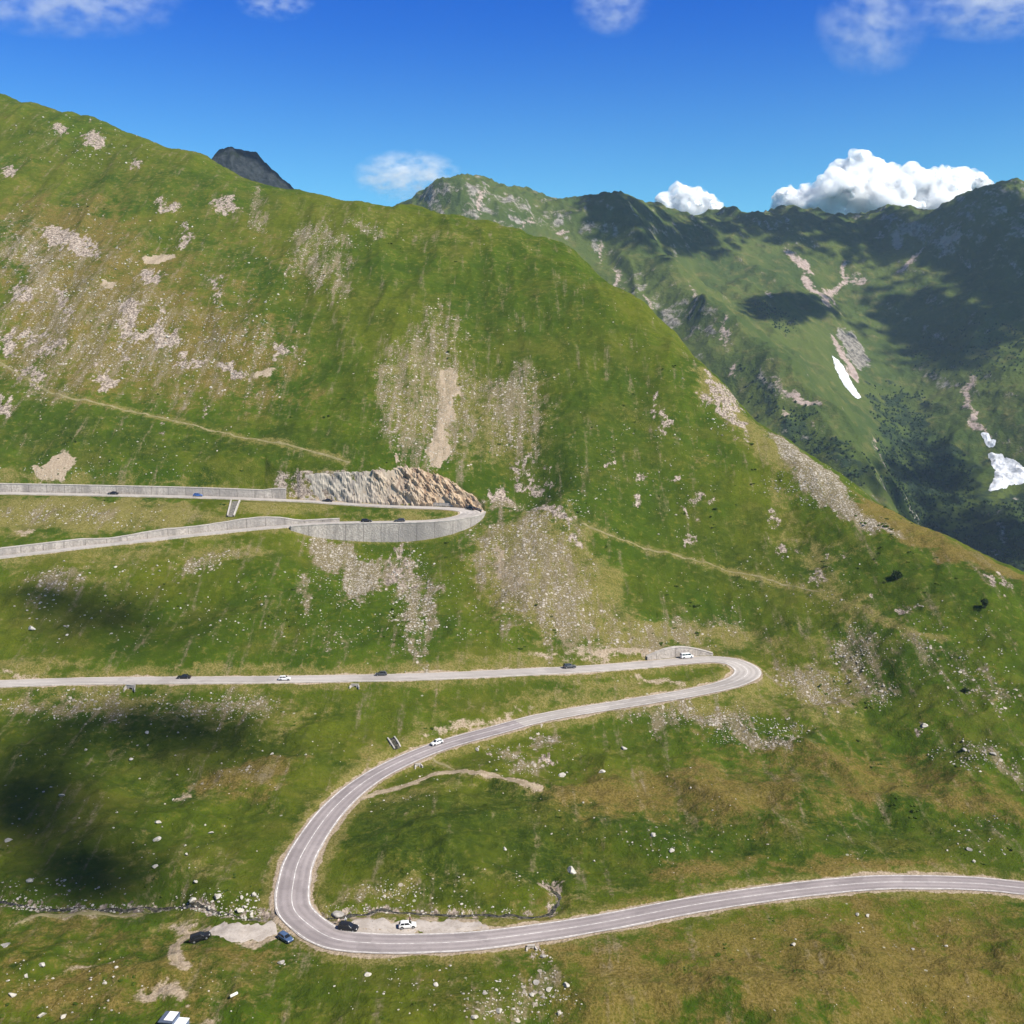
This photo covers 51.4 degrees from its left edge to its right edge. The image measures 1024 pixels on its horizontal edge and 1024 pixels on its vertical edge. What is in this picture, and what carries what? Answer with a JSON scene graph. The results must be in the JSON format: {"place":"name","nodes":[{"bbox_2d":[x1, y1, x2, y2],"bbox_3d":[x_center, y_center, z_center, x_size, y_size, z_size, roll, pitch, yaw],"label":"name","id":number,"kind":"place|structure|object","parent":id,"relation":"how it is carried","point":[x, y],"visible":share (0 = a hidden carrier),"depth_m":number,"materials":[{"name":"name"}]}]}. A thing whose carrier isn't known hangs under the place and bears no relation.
{"place":"outdoors","nodes":[
{"label":"outdoors","id":0,"kind":"place"},
{"bbox_2d":[0,901,260,920],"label":"stream","id":1,"kind":"structure","parent":0,"point":[191,905],"depth_m":251.93,"materials":[{"name":"liquid"}]},
{"bbox_2d":[0,362,349,462],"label":"path","id":2,"kind":"structure","parent":0,"point":[176,421],"depth_m":509.90,"materials":[{"name":"beige soil"}]},
{"bbox_2d":[0,492,480,558],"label":"road","id":3,"kind":"structure","parent":0,"point":[464,512],"depth_m":461.24,"materials":[{"name":"grey asphalt"}]},
{"bbox_2d":[361,518,371,521],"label":"car","id":4,"kind":"object","parent":3,"relation":"on","point":[365,520],"visible":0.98,"depth_m":450.26,"materials":[{"name":"black paint"}]},
{"bbox_2d":[394,518,404,521],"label":"car","id":5,"kind":"object","parent":3,"relation":"on","point":[400,520],"visible":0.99,"depth_m":451.12,"materials":[{"name":"grey paint"}]},
{"bbox_2d":[465,506,474,509],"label":"car","id":6,"kind":"object","parent":3,"relation":"on","point":[471,507],"visible":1,"depth_m":468.50,"materials":[{"name":"black paint"}]},
{"bbox_2d":[212,147,329,196],"bbox_3d":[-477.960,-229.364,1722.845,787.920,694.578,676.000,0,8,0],"label":"mountain","id":7,"kind":"structure","parent":0,"point":[252,166],"depth_m":1638.06,"materials":[{"name":"grey stone"}]},
{"bbox_2d":[0,656,760,726],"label":"road","id":8,"kind":"structure","parent":0,"point":[745,672],"depth_m":360.62,"materials":[{"name":"grey asphalt"}]},
{"bbox_2d":[177,674,190,678],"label":"car","id":9,"kind":"object","parent":8,"relation":"on","point":[185,676],"visible":1,"depth_m":354.92,"materials":[{"name":"black paint"}]},
{"bbox_2d":[278,675,290,680],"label":"car","id":10,"kind":"object","parent":8,"relation":"on","point":[282,677],"visible":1,"depth_m":354.92,"materials":[{"name":"white paint"}]},
{"bbox_2d":[375,671,386,675],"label":"car","id":11,"kind":"object","parent":8,"relation":"on","point":[384,673],"visible":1,"depth_m":361.83,"materials":[{"name":"grey paint"}]},
{"bbox_2d":[563,663,575,668],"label":"car","id":12,"kind":"object","parent":8,"relation":"on","point":[567,665],"visible":1,"depth_m":374.81,"materials":[{"name":"grey paint"}]},
{"bbox_2d":[680,652,693,658],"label":"parked van","id":13,"kind":"object","parent":8,"relation":"on","point":[686,655],"visible":1,"depth_m":390.95,"materials":[{"name":"white paint"}]},
{"bbox_2d":[303,453,483,511],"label":"cliff","id":14,"kind":"structure","parent":0,"point":[404,485],"depth_m":478.90,"materials":[{"name":"beige stone"}]},
{"bbox_2d":[327,886,561,919],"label":"stream","id":15,"kind":"structure","parent":0,"point":[555,906],"depth_m":248.41,"materials":[{"name":"liquid"}]},
{"bbox_2d":[359,770,541,798],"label":"track","id":16,"kind":"structure","parent":0,"point":[479,771],"depth_m":309.95,"materials":[{"name":"beige soil"}]},
{"bbox_2d":[0,93,1023,1023],"bbox_3d":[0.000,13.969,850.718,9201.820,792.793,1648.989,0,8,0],"label":"hillside","id":17,"kind":"structure","parent":0,"point":[794,801],"depth_m":377.79,"materials":[{"name":"green plant"}]},
{"bbox_2d":[1,943,9,947],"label":"boulder","id":18,"kind":"object","parent":17,"relation":"on","point":[3,945],"visible":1,"depth_m":234.34,"materials":[{"name":"grey stone"}]},
{"bbox_2d":[17,911,141,923],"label":"track","id":19,"kind":"structure","parent":17,"relation":"on","point":[72,914],"depth_m":248.09,"materials":[{"name":"brown soil"}]},
{"bbox_2d":[123,684,135,691],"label":"culvert","id":20,"kind":"object","parent":17,"relation":"on","point":[131,686],"visible":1,"depth_m":346.99,"materials":[{"name":"concrete"}]},
{"bbox_2d":[0,483,285,498],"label":"retaining wall","id":21,"kind":"structure","parent":17,"relation":"on","point":[275,493],"depth_m":472.57,"materials":[{"name":"concrete"}]},
{"bbox_2d":[0,516,339,554],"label":"retaining wall","id":22,"kind":"structure","parent":17,"relation":"on","point":[250,522],"depth_m":435.63,"materials":[{"name":"concrete"}]},
{"bbox_2d":[157,1011,189,1023],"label":"car","id":23,"kind":"object","parent":17,"relation":"on","point":[170,1017],"visible":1,"depth_m":207.76,"materials":[{"name":"white paint"}]},
{"bbox_2d":[169,934,189,968],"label":"track","id":24,"kind":"structure","parent":17,"relation":"on","point":[173,958],"depth_m":228.77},
{"bbox_2d":[188,897,195,902],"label":"boulder","id":25,"kind":"object","parent":17,"relation":"on","point":[191,899],"visible":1,"depth_m":253.39,"materials":[{"name":"stone"}]},
{"bbox_2d":[189,931,210,943],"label":"parked car","id":26,"kind":"object","parent":17,"relation":"on","point":[198,936],"visible":1,"depth_m":236.01,"materials":[{"name":"black paint"}]},
{"bbox_2d":[214,894,220,898],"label":"boulder","id":27,"kind":"object","parent":17,"relation":"on","point":[217,896],"visible":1,"depth_m":251.77,"materials":[{"name":"stone"}]},
{"bbox_2d":[227,500,239,516],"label":"drainage chute","id":28,"kind":"object","parent":17,"relation":"on","point":[232,508],"visible":1,"depth_m":453.27,"materials":[{"name":"concrete"}]},
{"bbox_2d":[210,920,276,942],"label":"layby","id":29,"kind":"structure","parent":17,"relation":"on","point":[238,932],"depth_m":239.00,"materials":[{"name":"beige gravel"}]},
{"bbox_2d":[277,930,293,943],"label":"parked car","id":30,"kind":"object","parent":17,"relation":"on","point":[285,936],"visible":1,"depth_m":235.63,"materials":[{"name":"blue paint"}]},
{"bbox_2d":[331,910,343,917],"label":"boulder","id":31,"kind":"object","parent":17,"relation":"on","point":[337,914],"visible":1,"depth_m":246.26,"materials":[{"name":"grey stone"}]},
{"bbox_2d":[349,684,358,688],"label":"culvert","id":32,"kind":"object","parent":17,"relation":"on","point":[353,685],"visible":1,"depth_m":353.24,"materials":[{"name":"concrete"}]},
{"bbox_2d":[290,502,485,541],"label":"retaining wall","id":33,"kind":"structure","parent":17,"relation":"on","point":[386,531],"depth_m":445.80,"materials":[{"name":"concrete"}]},
{"bbox_2d":[387,736,400,748],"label":"culvert inlet","id":34,"kind":"object","parent":17,"relation":"on","point":[394,743],"visible":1,"depth_m":329.98,"materials":[{"name":"grey concrete"}]},
{"bbox_2d":[415,763,422,768],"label":"culvert","id":35,"kind":"object","parent":17,"relation":"on","point":[419,765],"visible":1,"depth_m":319.13,"materials":[{"name":"concrete"}]},
{"bbox_2d":[352,918,488,933],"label":"layby","id":36,"kind":"structure","parent":17,"relation":"on","point":[384,925],"depth_m":241.63,"materials":[{"name":"beige gravel"}]},
{"bbox_2d":[338,920,358,931],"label":"parked car","id":37,"kind":"object","parent":36,"relation":"on","point":[347,926],"visible":1,"depth_m":239.53,"materials":[{"name":"black paint"}]},
{"bbox_2d":[398,920,415,929],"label":"parked car","id":38,"kind":"object","parent":36,"relation":"on","point":[402,924],"visible":1,"depth_m":240.47,"materials":[{"name":"white paint"}]},
{"bbox_2d":[430,756,454,769],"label":"track","id":39,"kind":"structure","parent":17,"relation":"on","point":[440,763],"depth_m":321.64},
{"bbox_2d":[0,205,1013,1020],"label":"shrubs","id":40,"kind":"object","parent":17,"relation":"on","point":[886,525],"visible":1,"depth_m":374.62,"materials":[{"name":"green plant"}]},
{"bbox_2d":[0,117,1021,1018],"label":"loose stones","id":41,"kind":"object","parent":17,"relation":"on","point":[446,627],"visible":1,"depth_m":386.05,"materials":[{"name":"grey stone"}]},
{"bbox_2d":[526,944,537,951],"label":"culvert","id":42,"kind":"object","parent":17,"relation":"on","point":[532,946],"visible":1,"depth_m":233.95,"materials":[{"name":"concrete"}]},
{"bbox_2d":[567,866,575,873],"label":"boulder","id":43,"kind":"object","parent":17,"relation":"on","point":[570,870],"visible":1,"depth_m":268.07,"materials":[{"name":"stone"}]},
{"bbox_2d":[646,646,712,659],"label":"retaining wall","id":44,"kind":"structure","parent":17,"relation":"on","point":[670,652],"depth_m":392.44,"materials":[{"name":"stone"}]},
{"bbox_2d":[891,570,903,579],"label":"bush","id":45,"kind":"object","parent":17,"relation":"on","point":[895,574],"visible":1,"depth_m":413.01,"materials":[{"name":"green plant"}]},
{"bbox_2d":[980,598,987,608],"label":"bush","id":46,"kind":"object","parent":17,"relation":"on","point":[984,602],"visible":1,"depth_m":385.41,"materials":[{"name":"green plant"}]},
{"bbox_2d":[0,0,1023,214],"label":"sky","id":47,"kind":"structure","parent":0,"point":[741,103],"materials":[{"name":"blue"}]},
{"bbox_2d":[274,720,1023,953],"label":"road","id":48,"kind":"structure","parent":0,"point":[298,914],"depth_m":255.05,"materials":[{"name":"grey asphalt"}]},
{"bbox_2d":[430,738,442,745],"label":"car","id":49,"kind":"object","parent":48,"relation":"on","point":[435,742],"visible":1,"depth_m":331.88,"materials":[{"name":"white paint"}]},
{"bbox_2d":[656,184,721,213],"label":"cloud","id":50,"kind":"structure","parent":0,"point":[702,201],"depth_m":7330.90,"materials":[{"name":"white"}]},
{"bbox_2d":[581,523,822,592],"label":"path","id":51,"kind":"structure","parent":0,"point":[585,524],"depth_m":442.89,"materials":[{"name":"beige soil"}]},
{"bbox_2d":[395,173,1023,571],"bbox_3d":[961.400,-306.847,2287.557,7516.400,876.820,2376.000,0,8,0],"label":"mountains","id":52,"kind":"structure","parent":0,"point":[865,299],"depth_m":2198.21,"materials":[{"name":"green plant"}]},
{"bbox_2d":[832,356,860,398],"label":"snow patch","id":53,"kind":"object","parent":52,"relation":"on","point":[844,377],"visible":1,"depth_m":2052.39,"materials":[{"name":"white snow"}]},
{"bbox_2d":[739,301,1023,568],"bbox_3d":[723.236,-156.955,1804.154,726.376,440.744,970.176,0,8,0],"label":"pine scrub","id":54,"kind":"object","parent":52,"relation":"on","point":[991,513],"visible":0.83,"depth_m":1736.14,"materials":[{"name":"green plant"}]},
{"bbox_2d":[981,432,995,447],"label":"snow patch","id":55,"kind":"object","parent":52,"relation":"on","point":[989,442],"visible":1,"depth_m":1887.62,"materials":[{"name":"white snow"}]},
{"bbox_2d":[988,452,1023,490],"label":"snow patch","id":56,"kind":"object","parent":52,"relation":"on","point":[1008,471],"visible":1,"depth_m":1796.60,"materials":[{"name":"white snow"}]},
{"bbox_2d":[770,150,990,214],"bbox_3d":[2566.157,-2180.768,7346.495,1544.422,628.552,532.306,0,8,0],"label":"cloud","id":57,"kind":"structure","parent":0,"point":[893,186],"depth_m":7265.17,"materials":[{"name":"white"}]}
]}

